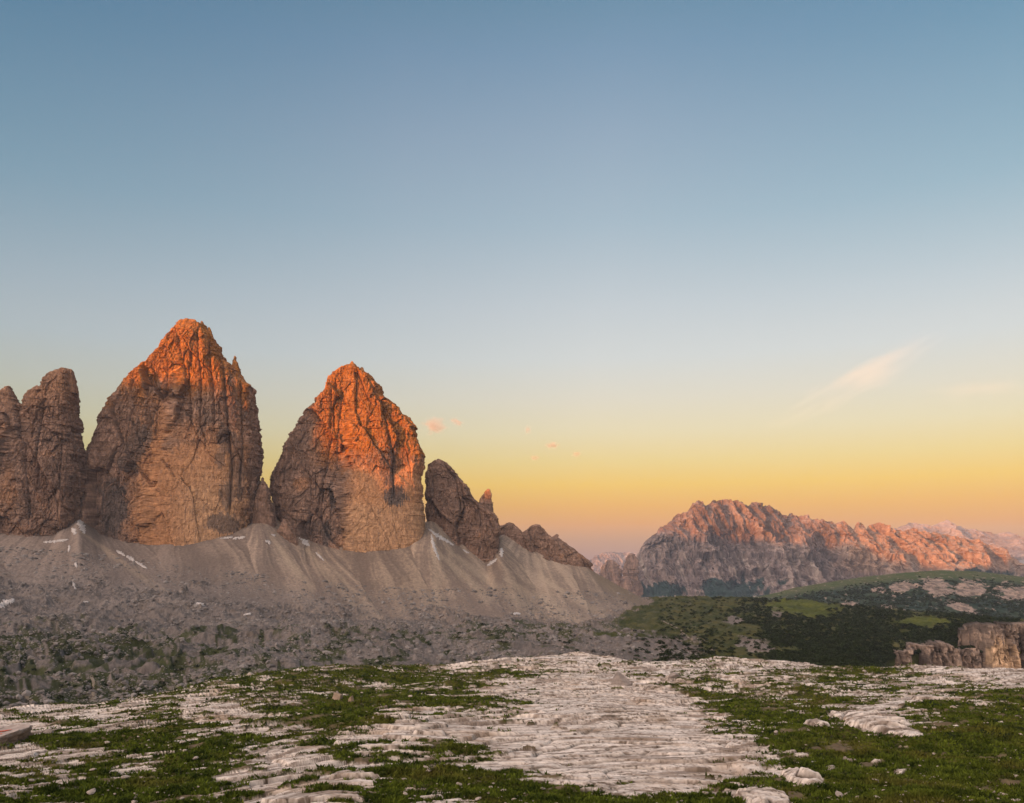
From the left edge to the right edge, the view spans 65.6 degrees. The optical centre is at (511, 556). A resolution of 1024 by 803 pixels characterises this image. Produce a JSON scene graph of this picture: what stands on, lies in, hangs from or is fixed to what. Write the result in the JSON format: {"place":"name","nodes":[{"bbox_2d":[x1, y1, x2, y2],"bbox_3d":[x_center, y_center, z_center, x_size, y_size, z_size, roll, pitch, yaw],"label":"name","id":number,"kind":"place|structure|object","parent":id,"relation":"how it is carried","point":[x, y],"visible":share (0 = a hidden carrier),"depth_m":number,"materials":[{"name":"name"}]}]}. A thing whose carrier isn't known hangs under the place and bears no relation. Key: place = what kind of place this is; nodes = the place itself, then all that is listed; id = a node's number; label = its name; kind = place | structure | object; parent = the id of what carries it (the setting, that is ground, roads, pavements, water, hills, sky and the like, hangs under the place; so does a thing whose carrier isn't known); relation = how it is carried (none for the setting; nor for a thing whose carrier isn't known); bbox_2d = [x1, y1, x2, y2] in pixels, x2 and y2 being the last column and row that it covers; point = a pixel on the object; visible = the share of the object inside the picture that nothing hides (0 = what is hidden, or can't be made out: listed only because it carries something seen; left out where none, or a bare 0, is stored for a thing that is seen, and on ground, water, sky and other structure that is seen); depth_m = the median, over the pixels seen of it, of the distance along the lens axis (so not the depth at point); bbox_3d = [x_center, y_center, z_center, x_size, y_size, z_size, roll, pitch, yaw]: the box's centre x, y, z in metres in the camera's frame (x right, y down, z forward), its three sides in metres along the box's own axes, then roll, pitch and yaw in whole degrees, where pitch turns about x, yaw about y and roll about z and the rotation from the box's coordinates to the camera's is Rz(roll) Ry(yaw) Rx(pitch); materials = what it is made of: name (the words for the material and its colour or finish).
{"place":"outdoors","nodes":[
{"label":"outdoors","id":0,"kind":"place"},
{"bbox_2d":[90,675,95,698],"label":"path","id":1,"kind":"structure","parent":0,"point":[93,684],"depth_m":669.63,"materials":[{"name":"grey gravel"}]},
{"bbox_2d":[0,651,1023,802],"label":"ground","id":2,"kind":"structure","parent":0,"point":[640,733],"depth_m":56.69,"materials":[{"name":"grey stone"}]},
{"bbox_2d":[0,724,32,747],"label":"painted rock","id":3,"kind":"object","parent":2,"relation":"on","point":[10,734],"visible":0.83,"depth_m":51.40,"materials":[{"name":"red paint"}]},
{"bbox_2d":[43,729,53,733],"bbox_3d":[-31.641,12.268,54.097,0.978,0.957,0.688,0,0,-23],"label":"boulder","id":4,"kind":"object","parent":2,"relation":"on","point":[49,730],"visible":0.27,"depth_m":54.04,"materials":[{"name":"stone"}]},
{"bbox_2d":[86,788,95,794],"bbox_3d":[-21.188,11.857,39.978,0.450,0.243,0.705,6,5,-5],"label":"stone","id":5,"kind":"object","parent":2,"relation":"on","point":[91,791],"visible":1,"depth_m":39.81,"materials":[{"name":"stone"}]},
{"bbox_2d":[332,692,342,699],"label":"boulder","id":6,"kind":"object","parent":2,"relation":"on","point":[337,696],"visible":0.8,"depth_m":66.16,"materials":[{"name":"beige stone"}]},
{"bbox_2d":[2,666,1020,802],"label":"pebbles","id":7,"kind":"object","parent":2,"relation":"on","point":[540,770],"visible":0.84,"depth_m":45.93,"materials":[{"name":"stone"}]},
{"bbox_2d":[0,654,1023,802],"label":"grass","id":8,"kind":"structure","parent":2,"relation":"on","point":[938,789],"depth_m":46.79,"materials":[{"name":"green plant"}]},
{"bbox_2d":[611,672,632,685],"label":"boulder","id":9,"kind":"object","parent":2,"relation":"on","point":[619,679],"visible":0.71,"depth_m":75.09,"materials":[{"name":"stone"}]},
{"bbox_2d":[668,672,680,677],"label":"boulder","id":10,"kind":"object","parent":2,"relation":"on","point":[674,675],"visible":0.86,"depth_m":76.73,"materials":[{"name":"stone"}]},
{"bbox_2d":[835,791,842,796],"bbox_3d":[16.501,12.056,39.993,0.515,0.290,0.580,7,17,2],"label":"stone","id":11,"kind":"object","parent":2,"relation":"on","point":[838,793],"visible":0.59,"depth_m":39.91,"materials":[{"name":"stone"}]},
{"bbox_2d":[0,517,1023,708],"bbox_3d":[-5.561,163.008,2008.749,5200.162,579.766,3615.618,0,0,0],"label":"terrain","id":12,"kind":"structure","parent":0,"point":[418,566],"depth_m":1634.40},
{"bbox_2d":[0,598,13,608],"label":"snow patch","id":13,"kind":"object","parent":12,"relation":"on","point":[5,602],"visible":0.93,"depth_m":1351.01,"materials":[{"name":"white snow"}]},
{"bbox_2d":[0,367,87,536],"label":"rock tower","id":14,"kind":"structure","parent":12,"relation":"on","point":[43,468],"depth_m":1941.35,"materials":[{"name":"stone"}]},
{"bbox_2d":[43,539,67,542],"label":"snow patch","id":15,"kind":"object","parent":12,"relation":"on","point":[55,541],"visible":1,"depth_m":1866.57,"materials":[{"name":"white snow"}]},
{"bbox_2d":[77,519,85,533],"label":"snow patch","id":16,"kind":"object","parent":12,"relation":"on","point":[81,525],"visible":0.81,"depth_m":1952.51,"materials":[{"name":"white snow"}]},
{"bbox_2d":[135,561,146,568],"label":"snow patch","id":17,"kind":"object","parent":12,"relation":"on","point":[139,563],"visible":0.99,"depth_m":1820.66,"materials":[{"name":"white snow"}]},
{"bbox_2d":[80,318,263,545],"bbox_3d":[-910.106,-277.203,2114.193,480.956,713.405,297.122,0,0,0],"label":"rock tower","id":18,"kind":"structure","parent":12,"relation":"on","point":[175,452],"depth_m":2041.59,"materials":[{"name":"brown stone"}]},
{"bbox_2d":[250,477,276,527],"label":"rock buttress","id":19,"kind":"object","parent":12,"relation":"on","point":[263,508],"visible":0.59,"depth_m":2097.85,"materials":[{"name":"brown stone"}]},
{"bbox_2d":[277,519,298,545],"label":"rock buttress","id":20,"kind":"object","parent":12,"relation":"on","point":[285,530],"visible":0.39,"depth_m":2070.44,"materials":[{"name":"brown stone"}]},
{"bbox_2d":[299,537,309,545],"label":"snow patch","id":21,"kind":"object","parent":12,"relation":"on","point":[305,542],"visible":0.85,"depth_m":2124.57,"materials":[{"name":"white snow"}]},
{"bbox_2d":[269,361,425,552],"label":"rock tower","id":22,"kind":"structure","parent":12,"relation":"on","point":[347,471],"depth_m":2177.25,"materials":[{"name":"brown stone"}]},
{"bbox_2d":[0,546,712,706],"bbox_3d":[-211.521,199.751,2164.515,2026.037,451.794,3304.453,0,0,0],"label":"rubble","id":23,"kind":"object","parent":12,"relation":"on","point":[305,655],"visible":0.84,"depth_m":1137.08,"materials":[{"name":"grey stone"}]},
{"bbox_2d":[430,534,439,559],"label":"snow patch","id":24,"kind":"object","parent":12,"relation":"on","point":[435,548],"visible":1,"depth_m":2143.34,"materials":[{"name":"white snow"}]},
{"bbox_2d":[428,528,453,544],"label":"snow patch","id":25,"kind":"object","parent":12,"relation":"on","point":[441,537],"visible":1,"depth_m":2240.15,"materials":[{"name":"white snow"}]},
{"bbox_2d":[424,459,500,561],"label":"rock peak","id":26,"kind":"object","parent":12,"relation":"on","point":[456,511],"visible":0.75,"depth_m":2344.40,"materials":[{"name":"stone"}]},
{"bbox_2d":[0,596,1020,701],"bbox_3d":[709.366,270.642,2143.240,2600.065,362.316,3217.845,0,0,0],"label":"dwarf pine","id":27,"kind":"object","parent":12,"relation":"on","point":[847,639],"visible":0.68,"depth_m":1417.11,"materials":[{"name":"green plant"}]},
{"bbox_2d":[499,522,533,552],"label":"rock crag","id":28,"kind":"structure","parent":12,"relation":"on","point":[516,534],"depth_m":2505.79,"materials":[{"name":"stone"}]},
{"bbox_2d":[523,524,567,564],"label":"rock crag","id":29,"kind":"structure","parent":12,"relation":"on","point":[547,546],"depth_m":2523.59,"materials":[{"name":"stone"}]},
{"bbox_2d":[552,534,593,571],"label":"rock crag","id":30,"kind":"structure","parent":12,"relation":"on","point":[573,557],"depth_m":2538.44,"materials":[{"name":"brown stone"}]},
{"bbox_2d":[893,639,981,667],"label":"rock cliff","id":31,"kind":"structure","parent":12,"relation":"on","point":[948,654],"depth_m":1326.66,"materials":[{"name":"grey stone"}]},
{"bbox_2d":[957,621,1023,668],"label":"rock cliff","id":32,"kind":"structure","parent":12,"relation":"on","point":[996,643],"depth_m":1317.72,"materials":[{"name":"grey stone"}]},
{"bbox_2d":[0,0,1023,559],"label":"sky","id":33,"kind":"structure","parent":0,"point":[616,267],"materials":[{"name":"blue"}]},
{"bbox_2d":[590,552,636,575],"bbox_3d":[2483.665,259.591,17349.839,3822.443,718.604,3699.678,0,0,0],"label":"mountain range","id":34,"kind":"structure","parent":0,"point":[598,561],"depth_m":17197.10,"materials":[{"name":"grey stone"}]},
{"bbox_2d":[663,621,692,640],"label":"path","id":35,"kind":"structure","parent":0,"point":[681,631],"depth_m":1307.57,"materials":[{"name":"grey gravel"}]},
{"bbox_2d":[637,499,1023,596],"bbox_3d":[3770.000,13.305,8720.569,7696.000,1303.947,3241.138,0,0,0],"label":"mountain massif","id":36,"kind":"structure","parent":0,"point":[727,548],"depth_m":8324.04,"materials":[{"name":"grey stone"}]},
{"bbox_2d":[599,560,622,585],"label":"rock tower","id":37,"kind":"structure","parent":36,"relation":"on","point":[611,570],"depth_m":7933.08,"materials":[{"name":"grey stone"}]},
{"bbox_2d":[620,553,642,595],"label":"rock tower","id":38,"kind":"structure","parent":36,"relation":"on","point":[631,581],"depth_m":7719.66,"materials":[{"name":"grey stone"}]},
{"bbox_2d":[754,570,1023,618],"bbox_3d":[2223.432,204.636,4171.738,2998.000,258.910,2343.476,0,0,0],"label":"hills","id":39,"kind":"structure","parent":0,"point":[940,586],"depth_m":3898.47,"materials":[{"name":"green plant"}]},
{"bbox_2d":[763,575,1023,618],"bbox_3d":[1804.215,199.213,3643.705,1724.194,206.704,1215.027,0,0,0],"label":"hillside wood","id":40,"kind":"object","parent":39,"relation":"on","point":[963,599],"visible":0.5,"depth_m":3601.59,"materials":[{"name":"green plant"}]},
{"bbox_2d":[894,519,1023,563],"bbox_3d":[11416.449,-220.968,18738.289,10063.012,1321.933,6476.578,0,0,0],"label":"mountain range","id":41,"kind":"structure","parent":0,"point":[1012,543],"depth_m":18549.89,"materials":[{"name":"stone"}]}
]}

